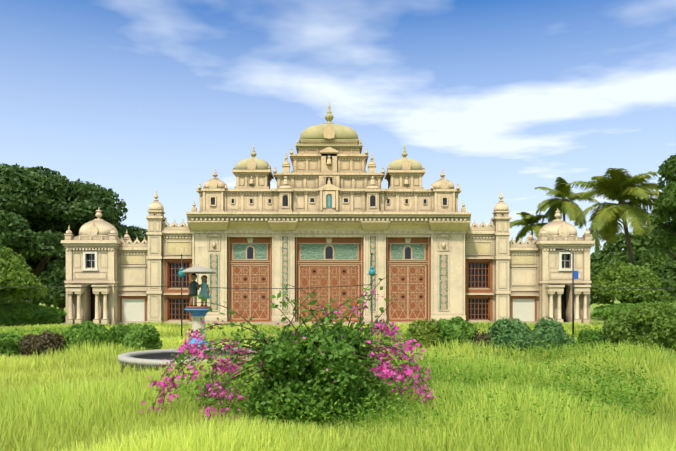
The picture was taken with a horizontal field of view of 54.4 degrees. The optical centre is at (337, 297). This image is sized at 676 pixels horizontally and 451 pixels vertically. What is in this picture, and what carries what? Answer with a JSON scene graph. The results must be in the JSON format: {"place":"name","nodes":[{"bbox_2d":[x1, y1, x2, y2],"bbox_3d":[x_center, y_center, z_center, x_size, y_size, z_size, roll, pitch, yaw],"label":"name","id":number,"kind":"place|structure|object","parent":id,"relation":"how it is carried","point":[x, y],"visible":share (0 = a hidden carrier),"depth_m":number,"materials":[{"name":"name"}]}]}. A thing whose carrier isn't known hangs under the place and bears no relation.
{"place":"outdoors","nodes":[
{"label":"outdoors","id":0,"kind":"place"},
{"bbox_2d":[0,320,618,351],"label":"grass","id":1,"kind":"structure","parent":0,"point":[171,336],"depth_m":52.26,"materials":[{"name":"green plant"}]},
{"bbox_2d":[39,298,620,324],"bbox_3d":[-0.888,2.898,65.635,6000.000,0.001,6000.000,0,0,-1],"label":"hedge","id":2,"kind":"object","parent":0,"point":[595,321],"depth_m":115.46,"materials":[{"name":"green plant"}]},
{"bbox_2d":[0,332,22,358],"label":"hedge","id":3,"kind":"object","parent":2,"relation":"on","point":[9,341],"visible":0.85,"depth_m":28.62,"materials":[{"name":"green plant"}]},
{"bbox_2d":[0,298,30,303],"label":"hedge","id":4,"kind":"object","parent":2,"relation":"on","point":[25,301],"visible":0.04,"depth_m":70.79,"materials":[{"name":"green plant"}]},
{"bbox_2d":[0,246,48,303],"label":"tree","id":5,"kind":"object","parent":2,"relation":"on","point":[15,270],"visible":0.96,"depth_m":59.03,"materials":[{"name":"green plant"}]},
{"bbox_2d":[0,302,66,326],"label":"hedge","id":6,"kind":"object","parent":2,"relation":"on","point":[16,314],"visible":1,"depth_m":61.60,"materials":[{"name":"green plant"}]},
{"bbox_2d":[19,330,71,358],"bbox_3d":[-12.661,2.178,28.624,2.472,1.640,1.372,0,0,-1],"label":"red hedge","id":7,"kind":"object","parent":2,"relation":"on","point":[30,344],"visible":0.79,"depth_m":28.23,"materials":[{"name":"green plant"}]},
{"bbox_2d":[29,258,65,322],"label":"tree","id":8,"kind":"object","parent":2,"relation":"on","point":[53,274],"visible":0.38,"depth_m":74.66,"materials":[{"name":"green plant"}]},
{"bbox_2d":[0,163,147,303],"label":"tree","id":9,"kind":"object","parent":2,"relation":"on","point":[42,211],"visible":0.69,"depth_m":81.26,"materials":[{"name":"green plant"}]},
{"bbox_2d":[63,320,108,353],"bbox_3d":[-11.102,1.994,29.001,2.132,2.009,1.862,0,0,-14],"label":"shrub","id":10,"kind":"object","parent":2,"relation":"on","point":[88,331],"visible":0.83,"depth_m":28.52,"materials":[{"name":"green plant"}]},
{"bbox_2d":[104,322,162,351],"bbox_3d":[-9.075,2.018,29.104,2.357,1.961,2.385,0,0,-39],"label":"shrub","id":11,"kind":"object","parent":2,"relation":"on","point":[145,335],"visible":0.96,"depth_m":28.57,"materials":[{"name":"green plant"}]},
{"bbox_2d":[178,254,184,337],"bbox_3d":[-9.402,0.143,39.539,0.525,5.510,0.419,0,0,37],"label":"garden lamp","id":12,"kind":"object","parent":2,"relation":"on","point":[180,274],"visible":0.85,"depth_m":39.51,"materials":[{"name":"grey metal"}]},
{"bbox_2d":[0,284,675,288],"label":"overhead wires","id":13,"kind":"object","parent":12,"relation":"attached to","point":[287,288],"visible":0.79,"depth_m":39.50,"materials":[{"name":"grey metal"}]},
{"bbox_2d":[118,348,260,374],"bbox_3d":[-5.133,2.478,24.186,5.640,0.840,5.640,0,0,-1],"label":"fountain basin","id":14,"kind":"object","parent":2,"relation":"on","point":[150,359],"visible":0.25,"depth_m":24.09,"materials":[{"name":"stone"}]},
{"bbox_2d":[175,306,217,359],"bbox_3d":[-5.133,1.608,24.186,1.400,2.580,1.400,0,0,-1],"label":"fountain pedestal","id":15,"kind":"object","parent":14,"relation":"on","point":[197,313],"visible":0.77,"depth_m":23.93,"materials":[{"name":"stone"}]},
{"bbox_2d":[181,264,215,305],"bbox_3d":[-5.123,-0.459,24.106,1.320,1.554,1.320,0,0,-1],"label":"children umbrella statue","id":16,"kind":"object","parent":15,"relation":"on","point":[194,286],"visible":0.98,"depth_m":24.09,"materials":[{"name":"teal metal"}]},
{"bbox_2d":[139,273,438,428],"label":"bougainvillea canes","id":17,"kind":"object","parent":2,"relation":"on","point":[334,359],"visible":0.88,"depth_m":12.98,"materials":[{"name":"green plant"}]},
{"bbox_2d":[61,103,594,325],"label":"palace","id":18,"kind":"structure","parent":2,"relation":"on","point":[329,212],"depth_m":66.11,"materials":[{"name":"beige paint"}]},
{"bbox_2d":[0,323,675,438],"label":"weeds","id":19,"kind":"object","parent":2,"relation":"on","point":[393,408],"visible":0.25,"depth_m":14.23,"materials":[{"name":"green plant"}]},
{"bbox_2d":[368,253,374,336],"bbox_3d":[2.047,0.093,39.664,0.525,5.610,0.419,0,0,-39],"label":"garden lamp","id":20,"kind":"object","parent":2,"relation":"on","point":[371,270],"visible":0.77,"depth_m":39.64,"materials":[{"name":"grey metal"}]},
{"bbox_2d":[406,319,440,351],"bbox_3d":[3.819,1.957,29.322,1.523,2.082,1.465,0,0,36],"label":"shrub","id":21,"kind":"object","parent":2,"relation":"on","point":[424,331],"visible":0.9,"depth_m":28.97,"materials":[{"name":"green plant"}]},
{"bbox_2d":[435,316,477,349],"bbox_3d":[5.226,1.905,29.575,2.100,2.186,1.760,0,0,-1],"label":"shrub","id":22,"kind":"object","parent":2,"relation":"on","point":[458,327],"visible":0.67,"depth_m":29.14,"materials":[{"name":"green plant"}]},
{"bbox_2d":[468,329,492,349],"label":"hedge","id":23,"kind":"object","parent":2,"relation":"on","point":[481,337],"visible":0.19,"depth_m":29.22,"materials":[{"name":"red plant"}]},
{"bbox_2d":[487,316,543,353],"bbox_3d":[7.807,1.903,29.129,2.528,2.191,2.376,0,0,-1],"label":"shrub","id":24,"kind":"object","parent":2,"relation":"on","point":[502,331],"visible":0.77,"depth_m":28.57,"materials":[{"name":"green plant"}]},
{"bbox_2d":[509,212,547,242],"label":"palm tree","id":25,"kind":"object","parent":2,"relation":"on","point":[528,220],"visible":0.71,"depth_m":111.26,"materials":[{"name":"green plant"}]},
{"bbox_2d":[532,316,574,350],"bbox_3d":[9.332,1.895,29.336,2.189,2.205,2.143,0,0,-22],"label":"shrub","id":26,"kind":"object","parent":2,"relation":"on","point":[547,331],"visible":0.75,"depth_m":28.80,"materials":[{"name":"green plant"}]},
{"bbox_2d":[555,249,577,341],"bbox_3d":[13.168,0.037,37.788,1.300,5.721,0.220,0,0,-1],"label":"street light","id":27,"kind":"object","parent":2,"relation":"on","point":[574,274],"visible":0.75,"depth_m":37.76,"materials":[{"name":"grey metal"}]},
{"bbox_2d":[535,177,598,228],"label":"palm tree","id":28,"kind":"object","parent":2,"relation":"on","point":[564,205],"visible":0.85,"depth_m":108.96,"materials":[{"name":"green plant"}]},
{"bbox_2d":[577,328,608,348],"bbox_3d":[11.146,2.150,28.765,1.487,1.697,1.338,0,0,-1],"label":"shrub","id":29,"kind":"object","parent":2,"relation":"on","point":[589,336],"visible":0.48,"depth_m":28.46,"materials":[{"name":"green plant"}]},
{"bbox_2d":[566,168,663,265],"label":"palm tree","id":30,"kind":"object","parent":2,"relation":"on","point":[621,187],"visible":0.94,"depth_m":78.71,"materials":[{"name":"green plant"}]},
{"bbox_2d":[590,221,667,280],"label":"tree","id":31,"kind":"object","parent":2,"relation":"on","point":[604,257],"visible":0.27,"depth_m":99.29,"materials":[{"name":"green plant"}]},
{"bbox_2d":[590,301,669,320],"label":"hedge","id":32,"kind":"object","parent":2,"relation":"on","point":[607,311],"visible":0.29,"depth_m":63.33,"materials":[{"name":"green plant"}]},
{"bbox_2d":[590,260,671,305],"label":"bush","id":33,"kind":"object","parent":2,"relation":"on","point":[614,279],"visible":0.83,"depth_m":65.73,"materials":[{"name":"green plant"}]},
{"bbox_2d":[602,300,675,354],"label":"shrub","id":34,"kind":"object","parent":2,"relation":"on","point":[655,322],"visible":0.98,"depth_m":27.03,"materials":[{"name":"green plant"}]},
{"bbox_2d":[622,276,675,302],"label":"tree","id":35,"kind":"object","parent":2,"relation":"on","point":[667,283],"visible":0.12,"depth_m":70.28,"materials":[{"name":"green plant"}]},
{"bbox_2d":[642,244,675,282],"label":"tree","id":36,"kind":"object","parent":2,"relation":"on","point":[665,267],"visible":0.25,"depth_m":73.50,"materials":[{"name":"green plant"}]},
{"bbox_2d":[648,153,675,260],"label":"tree","id":37,"kind":"object","parent":2,"relation":"on","point":[663,209],"visible":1,"depth_m":45.37,"materials":[{"name":"green plant"}]},
{"bbox_2d":[0,338,675,450],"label":"grass","id":38,"kind":"structure","parent":0,"point":[71,399],"depth_m":12.24,"materials":[{"name":"green plant"}]},
{"bbox_2d":[0,0,675,254],"label":"sky","id":39,"kind":"structure","parent":0,"point":[136,99],"materials":[{"name":"blue"}]}
]}

